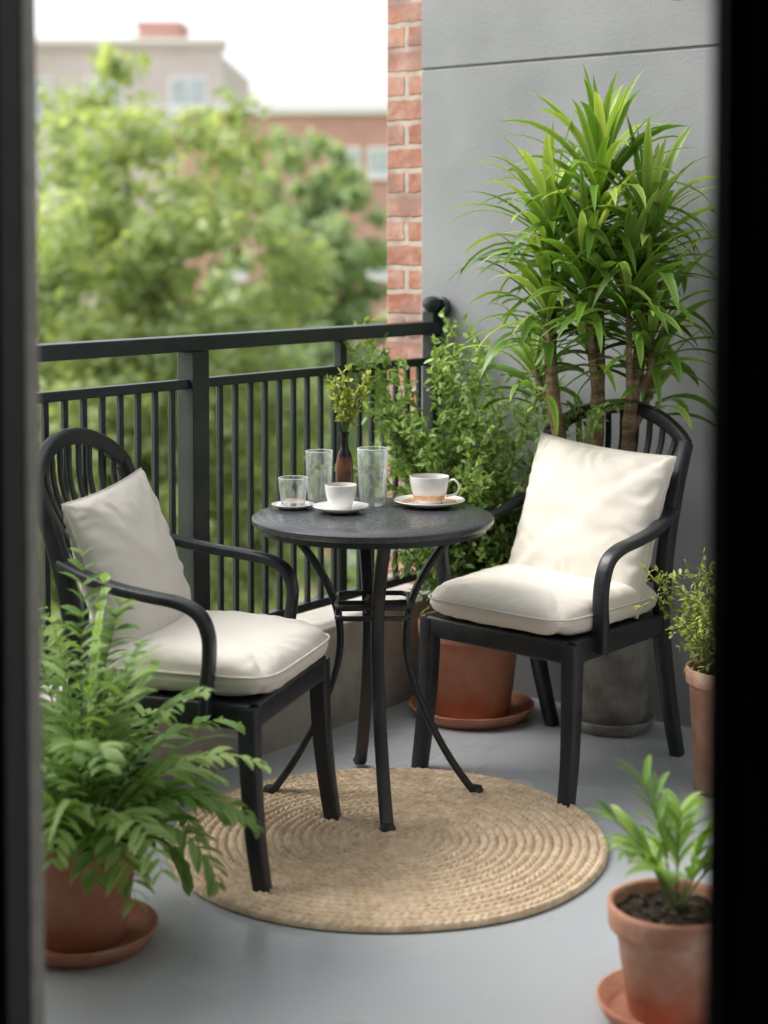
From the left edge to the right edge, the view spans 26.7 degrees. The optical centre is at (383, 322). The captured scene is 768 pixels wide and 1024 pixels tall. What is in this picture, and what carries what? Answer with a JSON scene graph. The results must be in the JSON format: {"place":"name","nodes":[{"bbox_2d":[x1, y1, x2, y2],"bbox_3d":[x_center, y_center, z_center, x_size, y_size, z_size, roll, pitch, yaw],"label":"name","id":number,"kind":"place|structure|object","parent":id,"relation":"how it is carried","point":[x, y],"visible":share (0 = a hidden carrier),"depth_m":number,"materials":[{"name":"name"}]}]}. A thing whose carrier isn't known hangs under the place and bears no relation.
{"place":"outdoors","nodes":[
{"label":"outdoors","id":0,"kind":"place"},
{"bbox_2d":[36,21,249,363],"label":"rendered apartment building","id":1,"kind":"structure","parent":0,"point":[184,70],"depth_m":71.32,"materials":[{"name":"white paint"}]},
{"bbox_2d":[35,0,386,105],"label":"sky","id":2,"kind":"structure","parent":0,"point":[293,52],"materials":[{"name":"white"}]},
{"bbox_2d":[170,105,386,587],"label":"brick apartment building","id":3,"kind":"structure","parent":0,"point":[359,132],"depth_m":49.58,"materials":[{"name":"red"}]},
{"bbox_2d":[254,588,312,613],"bbox_3d":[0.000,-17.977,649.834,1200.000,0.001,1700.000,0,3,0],"label":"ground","id":4,"kind":"structure","parent":0,"point":[301,594],"depth_m":49.06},
{"bbox_2d":[36,36,340,671],"bbox_3d":[-3.524,2.743,22.198,6.069,13.394,5.772,-1,3,-20],"label":"oak tree","id":5,"kind":"object","parent":4,"relation":"on","point":[94,221],"visible":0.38,"depth_m":21.22,"materials":[{"name":"green plant"}]},
{"bbox_2d":[39,294,386,608],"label":"background trees","id":6,"kind":"object","parent":4,"relation":"on","point":[351,575],"visible":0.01,"depth_m":30.19,"materials":[{"name":"green plant"}]},
{"bbox_2d":[176,269,325,602],"bbox_3d":[-2.779,4.072,29.332,3.895,10.100,4.116,0,3,0],"label":"birch tree","id":7,"kind":"object","parent":4,"relation":"on","point":[225,286],"visible":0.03,"depth_m":29.00,"materials":[{"name":"green plant"}]},
{"bbox_2d":[214,124,386,597],"bbox_3d":[-1.805,2.041,38.065,4.536,13.388,4.253,-1,3,-25],"label":"maple tree","id":8,"kind":"object","parent":4,"relation":"on","point":[322,213],"visible":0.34,"depth_m":37.45,"materials":[{"name":"green plant"}]},
{"bbox_2d":[387,0,422,584],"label":"brick pillar","id":9,"kind":"structure","parent":4,"relation":"on","point":[404,160],"depth_m":5.31,"materials":[{"name":"red brick"}]},
{"bbox_2d":[44,697,705,1023],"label":"balcony floor","id":10,"kind":"structure","parent":0,"point":[197,959],"depth_m":3.21,"materials":[{"name":"paint"}]},
{"bbox_2d":[41,546,271,968],"bbox_3d":[-0.629,0.856,3.214,0.704,0.777,0.758,2,3,32],"label":"potted fern","id":11,"kind":"object","parent":10,"relation":"on","point":[95,914],"visible":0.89,"depth_m":3.18,"materials":[{"name":"green plant"}]},
{"bbox_2d":[40,427,340,892],"bbox_3d":[-0.467,0.740,3.776,0.615,0.974,0.565,1,3,17],"label":"garden armchair","id":12,"kind":"object","parent":10,"relation":"on","point":[254,713],"visible":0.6,"depth_m":3.60,"materials":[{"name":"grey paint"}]},
{"bbox_2d":[86,610,329,695],"bbox_3d":[-0.406,0.757,3.757,0.484,0.112,0.464,1,3,17],"label":"seat cushion","id":13,"kind":"object","parent":12,"relation":"on","point":[260,653],"visible":0.69,"depth_m":3.59,"materials":[{"name":"fabric"}]},
{"bbox_2d":[61,468,190,647],"bbox_3d":[-0.594,0.580,3.808,0.152,0.421,0.421,-18,1,17],"label":"throw pillow","id":14,"kind":"object","parent":13,"relation":"on","point":[122,525],"visible":0.65,"depth_m":3.71,"materials":[{"name":"fabric"}]},
{"bbox_2d":[42,584,435,809],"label":"concrete curb","id":15,"kind":"structure","parent":10,"relation":"on","point":[288,725],"depth_m":4.75,"materials":[{"name":"grey concrete"}]},
{"bbox_2d":[39,296,450,685],"bbox_3d":[-0.662,0.439,4.093,0.114,0.956,2.804,2,3,37],"label":"balcony railing","id":16,"kind":"object","parent":15,"relation":"on","point":[192,383],"visible":0.56,"depth_m":4.40,"materials":[{"name":"black metal"}]},
{"bbox_2d":[168,767,608,932],"bbox_3d":[0.008,1.208,3.805,1.029,0.017,1.030,0,3,0],"label":"round jute rug","id":17,"kind":"object","parent":10,"relation":"on","point":[451,852],"visible":0.88,"depth_m":3.69,"materials":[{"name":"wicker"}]},
{"bbox_2d":[252,497,493,831],"bbox_3d":[-0.028,0.843,4.091,0.608,0.720,0.608,0,3,0],"label":"bistro table","id":18,"kind":"object","parent":17,"relation":"on","point":[387,527],"visible":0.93,"depth_m":4.00,"materials":[{"name":"paint"}]},
{"bbox_2d":[272,475,314,509],"bbox_3d":[-0.235,0.439,4.188,0.112,0.079,0.112,0,3,0],"label":"votive glass on saucer","id":19,"kind":"object","parent":18,"relation":"on","point":[292,504],"visible":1,"depth_m":4.18,"materials":[{"name":"white"}]},
{"bbox_2d":[305,449,332,501],"bbox_3d":[-0.170,0.405,4.247,0.072,0.141,0.072,0,3,0],"label":"glass tumbler","id":20,"kind":"object","parent":18,"relation":"on","point":[308,470],"visible":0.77,"depth_m":4.23,"materials":[{"name":"white"}]},
{"bbox_2d":[313,482,368,513],"bbox_3d":[-0.110,0.445,4.123,0.144,0.070,0.144,0,3,0],"label":"coffee cup","id":21,"kind":"object","parent":18,"relation":"on","point":[340,496],"visible":1,"depth_m":4.09,"materials":[{"name":"white ceramic"}]},
{"bbox_2d":[323,363,372,482],"bbox_3d":[-0.091,0.288,4.319,0.116,0.368,0.149,-1,3,-20],"label":"bud vase with sprigs","id":22,"kind":"object","parent":18,"relation":"on","point":[344,466],"visible":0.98,"depth_m":4.29,"materials":[{"name":"green plant"}]},
{"bbox_2d":[357,446,387,506],"bbox_3d":[-0.030,0.401,4.237,0.082,0.149,0.082,0,3,0],"label":"glass tumbler","id":23,"kind":"object","parent":18,"relation":"on","point":[385,467],"visible":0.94,"depth_m":4.22,"materials":[{"name":"white"}]},
{"bbox_2d":[394,473,464,508],"bbox_3d":[0.118,0.437,4.223,0.186,0.078,0.186,0,3,0],"label":"coffee cup","id":24,"kind":"object","parent":18,"relation":"on","point":[429,490],"visible":1,"depth_m":4.19,"materials":[{"name":"white ceramic"}]},
{"bbox_2d":[303,307,619,729],"bbox_3d":[0.283,0.568,4.829,0.876,1.211,0.754,1,3,15],"label":"potted shrub","id":25,"kind":"object","parent":10,"relation":"on","point":[475,691],"visible":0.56,"depth_m":4.74,"materials":[{"name":"green plant"}]},
{"bbox_2d":[411,399,692,807],"bbox_3d":[0.474,0.713,4.393,0.585,0.974,0.636,2,3,42],"label":"garden armchair","id":26,"kind":"object","parent":10,"relation":"on","point":[571,654],"visible":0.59,"depth_m":4.33,"materials":[{"name":"grey paint"}]},
{"bbox_2d":[428,563,658,634],"bbox_3d":[0.430,0.730,4.344,0.480,0.114,0.501,2,3,42],"label":"seat cushion","id":27,"kind":"object","parent":26,"relation":"on","point":[529,599],"visible":0.83,"depth_m":4.20,"materials":[{"name":"fabric"}]},
{"bbox_2d":[509,433,676,618],"bbox_3d":[0.559,0.546,4.446,0.456,0.442,0.159,7,-11,43],"label":"throw pillow","id":28,"kind":"object","parent":27,"relation":"on","point":[586,507],"visible":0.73,"depth_m":4.38,"materials":[{"name":"fabric"}]},
{"bbox_2d":[444,64,711,736],"bbox_3d":[0.560,0.232,4.490,0.889,1.912,0.637,2,3,36],"label":"dracaena plant","id":29,"kind":"object","parent":10,"relation":"on","point":[594,260],"visible":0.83,"depth_m":4.47,"materials":[{"name":"green plant"}]},
{"bbox_2d":[579,754,705,1023],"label":"potted palm","id":30,"kind":"object","parent":10,"relation":"on","point":[657,925],"visible":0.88,"depth_m":2.89,"materials":[{"name":"ceramic"}]},
{"bbox_2d":[633,547,707,795],"bbox_3d":[0.827,0.892,4.165,0.377,0.623,0.382,2,3,41],"label":"potted herb","id":31,"kind":"object","parent":10,"relation":"on","point":[695,670],"visible":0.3,"depth_m":4.13,"materials":[{"name":"plant"}]},
{"bbox_3d":[-0.476,-0.357,2.097,3.150,3.300,0.099,2,3,37],"label":"balcony","id":32,"kind":"object","parent":10,"relation":"on","visible":0},
{"bbox_2d":[0,0,767,1023],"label":"door frame","id":33,"kind":"object","parent":32,"relation":"attached to","point":[736,876],"visible":1,"depth_m":1.53,"materials":[{"name":"black metal"}]},
{"bbox_2d":[422,0,712,727],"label":"grey concrete wall","id":34,"kind":"structure","parent":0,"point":[488,66],"depth_m":4.94,"materials":[{"name":"grey concrete"}]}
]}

